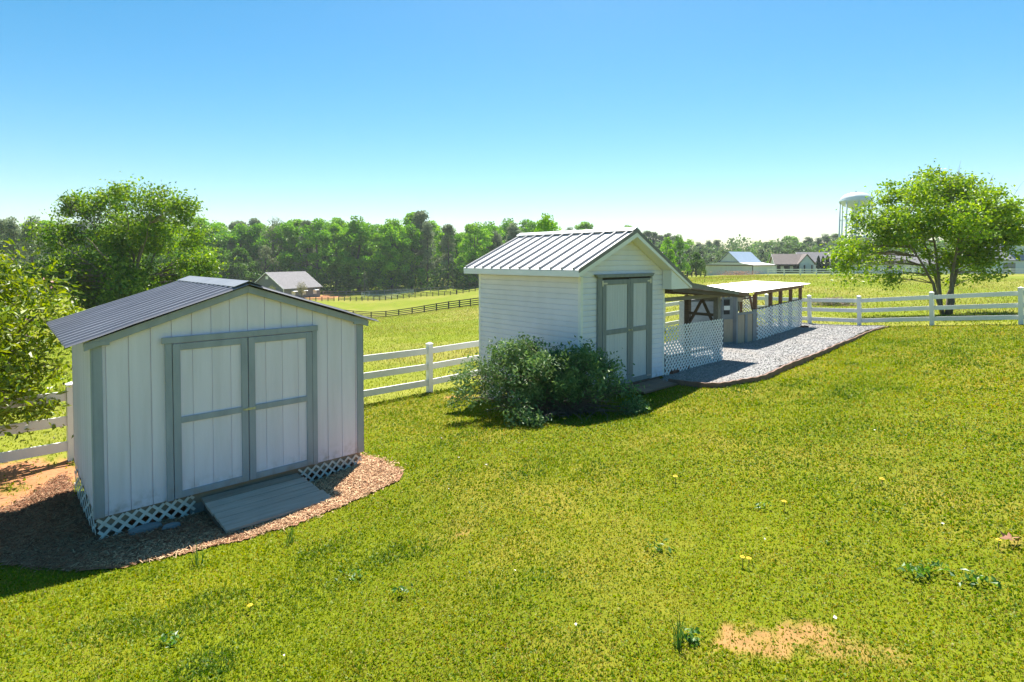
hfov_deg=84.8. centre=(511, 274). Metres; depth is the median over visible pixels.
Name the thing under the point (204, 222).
deciduous tree
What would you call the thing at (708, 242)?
pine tree
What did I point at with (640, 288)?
door
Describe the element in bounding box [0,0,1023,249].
sky
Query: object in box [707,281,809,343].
chicken coop
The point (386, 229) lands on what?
deciduous tree
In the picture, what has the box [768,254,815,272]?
porch house
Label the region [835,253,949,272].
long house
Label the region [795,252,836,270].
grey roof house
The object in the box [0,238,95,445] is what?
crabapple tree
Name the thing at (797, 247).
bushy tree
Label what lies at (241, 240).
deciduous tree
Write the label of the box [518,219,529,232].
deciduous tree
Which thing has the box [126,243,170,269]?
deciduous tree
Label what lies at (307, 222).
pine tree
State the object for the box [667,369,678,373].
brick
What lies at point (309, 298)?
board fence
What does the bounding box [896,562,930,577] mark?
weed clump
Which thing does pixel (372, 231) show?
deciduous tree
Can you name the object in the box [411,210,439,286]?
pine tree
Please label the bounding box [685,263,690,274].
deciduous tree
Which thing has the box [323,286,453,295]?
board fence
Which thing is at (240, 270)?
bushy tree
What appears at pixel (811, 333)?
gravel stones
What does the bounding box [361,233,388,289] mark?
deciduous tree
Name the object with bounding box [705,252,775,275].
white barn
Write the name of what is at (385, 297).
board fence
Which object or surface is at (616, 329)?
door
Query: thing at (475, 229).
deciduous tree
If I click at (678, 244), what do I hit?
deciduous tree
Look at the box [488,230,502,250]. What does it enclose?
pine tree
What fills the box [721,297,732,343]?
door
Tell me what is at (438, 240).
deciduous tree
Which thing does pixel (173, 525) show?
flat stone
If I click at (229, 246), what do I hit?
pine tree
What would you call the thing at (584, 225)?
deciduous tree
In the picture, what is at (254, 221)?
pine tree
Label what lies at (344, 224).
deciduous tree
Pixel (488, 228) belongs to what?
deciduous tree
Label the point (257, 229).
deciduous tree
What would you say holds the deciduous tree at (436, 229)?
on the ground at (12, 472)
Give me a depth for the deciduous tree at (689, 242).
289.88 m
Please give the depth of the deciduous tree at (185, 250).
195.68 m
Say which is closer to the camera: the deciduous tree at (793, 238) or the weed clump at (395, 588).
the weed clump at (395, 588)
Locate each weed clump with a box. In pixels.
[152,631,183,650]
[191,541,203,566]
[284,520,294,543]
[335,568,367,583]
[391,584,414,593]
[646,538,676,555]
[670,609,686,649]
[682,626,700,646]
[748,501,773,507]
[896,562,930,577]
[919,558,950,571]
[949,566,1001,588]
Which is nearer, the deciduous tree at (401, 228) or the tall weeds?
the tall weeds
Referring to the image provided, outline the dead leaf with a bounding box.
[999,530,1019,540]
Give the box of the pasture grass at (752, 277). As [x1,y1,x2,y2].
[0,275,1023,467]
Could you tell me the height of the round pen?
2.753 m
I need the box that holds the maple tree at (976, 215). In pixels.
[814,158,1023,314]
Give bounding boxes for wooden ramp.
[201,473,330,532]
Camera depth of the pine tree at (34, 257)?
197.10 m
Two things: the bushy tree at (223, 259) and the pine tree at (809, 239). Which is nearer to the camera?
the bushy tree at (223, 259)
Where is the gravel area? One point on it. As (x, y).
(737, 368)
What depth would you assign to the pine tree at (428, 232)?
199.71 m
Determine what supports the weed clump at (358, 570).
on the ground at (12, 472)
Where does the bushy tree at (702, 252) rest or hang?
on the ground at (12, 472)
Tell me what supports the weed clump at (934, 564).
on the ground at (12, 472)
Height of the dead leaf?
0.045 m
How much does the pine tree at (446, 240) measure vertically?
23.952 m
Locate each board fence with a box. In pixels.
[298,296,334,300]
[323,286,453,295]
[338,290,456,300]
[343,298,478,317]
[457,286,478,292]
[682,271,705,276]
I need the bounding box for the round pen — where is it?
[361,289,413,298]
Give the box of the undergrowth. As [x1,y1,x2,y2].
[16,261,478,295]
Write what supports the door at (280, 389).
in the storage shed at (189, 392)
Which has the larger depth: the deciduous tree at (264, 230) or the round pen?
the deciduous tree at (264, 230)
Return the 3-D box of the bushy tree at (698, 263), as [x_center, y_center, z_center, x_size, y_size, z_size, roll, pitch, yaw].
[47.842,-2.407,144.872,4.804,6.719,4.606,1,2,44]
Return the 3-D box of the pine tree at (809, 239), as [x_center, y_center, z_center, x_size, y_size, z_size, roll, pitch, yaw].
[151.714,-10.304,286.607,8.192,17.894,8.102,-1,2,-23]
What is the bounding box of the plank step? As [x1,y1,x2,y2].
[621,378,677,393]
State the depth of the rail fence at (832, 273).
109.47 m
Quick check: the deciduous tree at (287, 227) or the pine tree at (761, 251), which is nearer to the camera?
the deciduous tree at (287, 227)
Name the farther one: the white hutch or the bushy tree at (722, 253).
the bushy tree at (722, 253)
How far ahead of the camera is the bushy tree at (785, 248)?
277.62 m
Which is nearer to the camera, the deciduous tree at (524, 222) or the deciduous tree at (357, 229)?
the deciduous tree at (357, 229)
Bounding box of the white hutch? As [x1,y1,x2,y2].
[679,299,721,343]
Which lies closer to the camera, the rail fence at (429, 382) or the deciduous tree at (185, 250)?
the rail fence at (429, 382)
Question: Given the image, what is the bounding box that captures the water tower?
[838,191,873,239]
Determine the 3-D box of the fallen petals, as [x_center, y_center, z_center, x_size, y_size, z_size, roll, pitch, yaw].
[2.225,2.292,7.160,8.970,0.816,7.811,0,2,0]
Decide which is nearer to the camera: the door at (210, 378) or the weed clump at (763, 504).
the weed clump at (763, 504)
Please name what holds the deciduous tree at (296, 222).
on the ground at (12, 472)
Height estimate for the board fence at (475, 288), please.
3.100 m
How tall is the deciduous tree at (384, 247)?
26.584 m
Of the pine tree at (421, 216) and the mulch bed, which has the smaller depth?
the mulch bed
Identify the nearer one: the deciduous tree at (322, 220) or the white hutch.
the white hutch
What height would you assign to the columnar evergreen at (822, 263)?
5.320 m
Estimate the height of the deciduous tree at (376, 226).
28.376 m
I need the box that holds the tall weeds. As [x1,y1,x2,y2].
[711,271,762,274]
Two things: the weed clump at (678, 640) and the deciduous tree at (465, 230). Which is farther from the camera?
the deciduous tree at (465, 230)
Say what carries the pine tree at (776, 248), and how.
on the ground at (12, 472)
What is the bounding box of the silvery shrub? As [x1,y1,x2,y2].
[441,332,652,427]
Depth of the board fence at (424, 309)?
105.04 m
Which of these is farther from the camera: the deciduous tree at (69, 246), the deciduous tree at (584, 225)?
the deciduous tree at (584, 225)
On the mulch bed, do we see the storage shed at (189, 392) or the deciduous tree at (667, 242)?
the storage shed at (189, 392)
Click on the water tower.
(847, 200)
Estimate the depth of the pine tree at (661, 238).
301.35 m
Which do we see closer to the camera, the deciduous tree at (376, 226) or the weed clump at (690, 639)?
the weed clump at (690, 639)
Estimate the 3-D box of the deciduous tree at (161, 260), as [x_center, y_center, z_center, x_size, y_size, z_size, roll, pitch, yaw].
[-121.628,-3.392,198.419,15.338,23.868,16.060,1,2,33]
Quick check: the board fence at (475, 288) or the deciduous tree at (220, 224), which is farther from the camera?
the deciduous tree at (220, 224)
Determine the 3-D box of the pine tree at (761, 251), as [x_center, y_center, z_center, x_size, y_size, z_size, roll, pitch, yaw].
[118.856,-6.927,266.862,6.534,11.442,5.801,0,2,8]
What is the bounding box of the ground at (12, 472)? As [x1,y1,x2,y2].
[0,250,1023,681]
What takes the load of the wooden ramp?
on the mulch bed
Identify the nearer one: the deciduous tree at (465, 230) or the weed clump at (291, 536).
the weed clump at (291, 536)
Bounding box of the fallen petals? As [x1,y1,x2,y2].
[283,420,945,655]
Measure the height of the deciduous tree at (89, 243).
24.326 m
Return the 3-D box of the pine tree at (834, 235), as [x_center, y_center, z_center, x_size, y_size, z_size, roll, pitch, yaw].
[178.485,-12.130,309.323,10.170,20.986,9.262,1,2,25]
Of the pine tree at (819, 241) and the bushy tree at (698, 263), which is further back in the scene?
the pine tree at (819, 241)
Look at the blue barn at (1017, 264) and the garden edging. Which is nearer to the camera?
the garden edging
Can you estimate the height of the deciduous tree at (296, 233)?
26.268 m
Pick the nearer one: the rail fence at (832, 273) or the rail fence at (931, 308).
the rail fence at (931, 308)
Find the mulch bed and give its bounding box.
[0,455,403,570]
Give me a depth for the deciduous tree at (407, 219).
222.89 m
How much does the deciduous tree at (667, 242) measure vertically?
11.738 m
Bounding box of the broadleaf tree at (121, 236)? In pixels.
[13,171,235,313]
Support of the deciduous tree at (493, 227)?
on the ground at (12, 472)
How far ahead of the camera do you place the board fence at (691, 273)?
118.00 m
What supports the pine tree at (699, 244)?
on the ground at (12, 472)
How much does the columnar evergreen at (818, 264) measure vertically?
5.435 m
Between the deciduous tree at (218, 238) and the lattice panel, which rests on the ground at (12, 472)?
the deciduous tree at (218, 238)
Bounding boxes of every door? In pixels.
[172,337,255,498]
[247,331,312,479]
[602,279,632,386]
[630,278,651,382]
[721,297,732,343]
[1003,263,1015,272]
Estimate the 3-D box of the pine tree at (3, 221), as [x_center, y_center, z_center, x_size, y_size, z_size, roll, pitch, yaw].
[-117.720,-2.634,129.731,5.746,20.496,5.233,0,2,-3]
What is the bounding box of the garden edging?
[668,326,889,387]
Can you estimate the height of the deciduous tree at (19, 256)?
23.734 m
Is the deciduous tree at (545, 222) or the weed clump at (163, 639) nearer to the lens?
the weed clump at (163, 639)
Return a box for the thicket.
[654,234,969,270]
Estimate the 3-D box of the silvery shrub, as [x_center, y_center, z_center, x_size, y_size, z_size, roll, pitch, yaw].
[0.620,1.809,10.115,3.572,1.592,2.468,-1,2,-20]
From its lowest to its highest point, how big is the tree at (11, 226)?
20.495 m
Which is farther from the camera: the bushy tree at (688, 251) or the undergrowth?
the bushy tree at (688, 251)
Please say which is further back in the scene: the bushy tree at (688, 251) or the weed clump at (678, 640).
the bushy tree at (688, 251)
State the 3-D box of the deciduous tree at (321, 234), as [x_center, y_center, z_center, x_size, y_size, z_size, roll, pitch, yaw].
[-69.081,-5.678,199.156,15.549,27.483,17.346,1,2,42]
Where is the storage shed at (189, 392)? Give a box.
[46,276,378,539]
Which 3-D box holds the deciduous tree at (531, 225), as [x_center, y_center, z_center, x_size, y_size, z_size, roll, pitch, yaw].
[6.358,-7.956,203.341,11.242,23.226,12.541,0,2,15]
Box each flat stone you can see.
[128,522,161,534]
[162,522,180,529]
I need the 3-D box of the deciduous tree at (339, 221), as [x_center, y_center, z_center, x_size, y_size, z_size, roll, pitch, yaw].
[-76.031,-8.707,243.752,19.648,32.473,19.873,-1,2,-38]
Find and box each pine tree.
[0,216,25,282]
[0,219,14,267]
[13,215,48,278]
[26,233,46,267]
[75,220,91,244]
[215,231,237,271]
[228,220,250,236]
[247,218,264,256]
[293,220,319,270]
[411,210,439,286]
[417,222,438,287]
[435,224,458,285]
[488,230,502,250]
[504,222,522,241]
[643,230,653,243]
[650,232,658,243]
[657,235,664,249]
[694,242,703,248]
[704,240,714,260]
[713,239,721,258]
[757,249,767,262]
[773,246,780,253]
[800,237,814,251]
[814,238,823,250]
[820,233,835,248]
[831,233,840,245]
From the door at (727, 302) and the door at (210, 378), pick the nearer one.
the door at (210, 378)
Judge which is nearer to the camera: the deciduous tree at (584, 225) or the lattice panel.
the lattice panel
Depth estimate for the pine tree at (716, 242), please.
299.91 m
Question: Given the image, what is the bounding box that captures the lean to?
[665,283,748,356]
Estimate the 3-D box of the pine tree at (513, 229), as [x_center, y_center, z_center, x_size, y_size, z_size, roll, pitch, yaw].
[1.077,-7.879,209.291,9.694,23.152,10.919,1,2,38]
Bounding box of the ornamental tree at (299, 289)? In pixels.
[296,282,307,297]
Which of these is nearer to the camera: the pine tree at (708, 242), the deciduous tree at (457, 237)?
the deciduous tree at (457, 237)
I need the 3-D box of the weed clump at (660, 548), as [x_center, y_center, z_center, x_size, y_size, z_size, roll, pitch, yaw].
[1.146,2.092,4.306,0.229,0.064,0.184,0,2,0]
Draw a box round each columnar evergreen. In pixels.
[816,256,820,272]
[820,256,825,272]
[825,255,829,272]
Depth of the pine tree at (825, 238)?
287.69 m
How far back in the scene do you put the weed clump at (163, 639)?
3.77 m
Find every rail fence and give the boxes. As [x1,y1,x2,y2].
[0,300,695,462]
[744,287,1023,324]
[767,268,1023,274]
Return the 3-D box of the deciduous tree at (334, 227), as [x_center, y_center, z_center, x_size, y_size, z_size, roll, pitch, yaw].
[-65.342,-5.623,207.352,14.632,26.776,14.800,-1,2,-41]
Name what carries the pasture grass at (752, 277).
on the ground at (12, 472)
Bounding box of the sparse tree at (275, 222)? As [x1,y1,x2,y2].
[251,216,288,267]
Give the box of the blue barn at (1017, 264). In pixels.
[959,241,1023,272]
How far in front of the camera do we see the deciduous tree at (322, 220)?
229.25 m
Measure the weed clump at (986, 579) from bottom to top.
0.078 m
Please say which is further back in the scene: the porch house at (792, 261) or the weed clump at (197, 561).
the porch house at (792, 261)
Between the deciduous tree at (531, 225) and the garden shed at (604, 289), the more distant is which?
the deciduous tree at (531, 225)
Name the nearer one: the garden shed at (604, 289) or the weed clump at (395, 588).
the weed clump at (395, 588)
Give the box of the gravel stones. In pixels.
[660,323,882,382]
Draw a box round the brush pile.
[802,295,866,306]
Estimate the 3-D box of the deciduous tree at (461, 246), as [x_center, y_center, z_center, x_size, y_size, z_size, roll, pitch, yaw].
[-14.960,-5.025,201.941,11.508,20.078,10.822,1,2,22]
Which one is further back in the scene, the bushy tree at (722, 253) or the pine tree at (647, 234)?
the pine tree at (647, 234)
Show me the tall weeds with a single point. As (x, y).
(738, 272)
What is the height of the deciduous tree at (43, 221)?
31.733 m
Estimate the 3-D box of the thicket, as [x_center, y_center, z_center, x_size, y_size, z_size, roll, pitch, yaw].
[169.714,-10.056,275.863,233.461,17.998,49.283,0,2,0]
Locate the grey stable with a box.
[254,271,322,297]
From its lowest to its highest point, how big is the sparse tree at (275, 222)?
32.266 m
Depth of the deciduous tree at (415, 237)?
197.13 m
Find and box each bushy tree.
[208,255,234,293]
[224,247,261,281]
[676,247,694,268]
[687,252,705,275]
[697,249,712,263]
[714,249,729,262]
[780,243,793,253]
[789,245,815,253]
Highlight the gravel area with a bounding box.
[661,321,886,382]
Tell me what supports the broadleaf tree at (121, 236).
on the ground at (12, 472)
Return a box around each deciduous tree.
[14,233,39,276]
[38,220,56,259]
[43,227,84,290]
[64,234,96,255]
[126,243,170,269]
[146,236,180,272]
[175,230,205,275]
[179,217,208,250]
[190,222,232,273]
[203,222,238,257]
[226,223,266,280]
[241,223,276,279]
[249,223,275,252]
[264,221,310,271]
[276,219,315,268]
[279,226,314,271]
[293,219,341,287]
[302,218,338,283]
[318,217,346,274]
[319,223,354,290]
[331,221,363,287]
[335,216,384,290]
[342,222,376,287]
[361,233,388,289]
[362,224,380,251]
[364,218,416,288]
[375,220,413,289]
[379,218,413,289]
[390,223,426,288]
[401,212,440,275]
[423,220,441,282]
[429,232,454,282]
[442,233,466,282]
[454,234,479,285]
[455,222,493,285]
[455,223,485,263]
[471,221,505,250]
[471,225,495,252]
[497,218,523,242]
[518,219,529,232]
[522,220,543,232]
[534,213,560,231]
[574,221,593,229]
[660,237,677,265]
[667,249,676,266]
[672,234,689,270]
[684,239,694,259]
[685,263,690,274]
[776,236,802,252]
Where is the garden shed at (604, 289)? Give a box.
[464,227,692,398]
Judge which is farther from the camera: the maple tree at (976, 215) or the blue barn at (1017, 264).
the blue barn at (1017, 264)
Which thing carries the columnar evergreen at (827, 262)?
on the ground at (12, 472)
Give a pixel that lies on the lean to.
(702, 293)
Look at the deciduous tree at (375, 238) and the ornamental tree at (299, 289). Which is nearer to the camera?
the ornamental tree at (299, 289)
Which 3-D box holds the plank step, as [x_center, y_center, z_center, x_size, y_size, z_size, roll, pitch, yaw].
[2.916,2.329,11.736,1.300,0.045,0.560,-1,2,-42]
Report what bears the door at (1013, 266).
in the blue barn at (1017, 264)
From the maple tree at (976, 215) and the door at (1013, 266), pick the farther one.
the door at (1013, 266)
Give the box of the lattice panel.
[664,318,723,374]
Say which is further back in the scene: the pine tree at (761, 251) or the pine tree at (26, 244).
the pine tree at (761, 251)
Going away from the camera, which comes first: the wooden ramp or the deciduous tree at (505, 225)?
the wooden ramp
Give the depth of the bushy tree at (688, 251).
272.20 m
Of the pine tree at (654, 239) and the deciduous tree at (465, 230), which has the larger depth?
the pine tree at (654, 239)
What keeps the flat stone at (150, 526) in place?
on the mulch bed

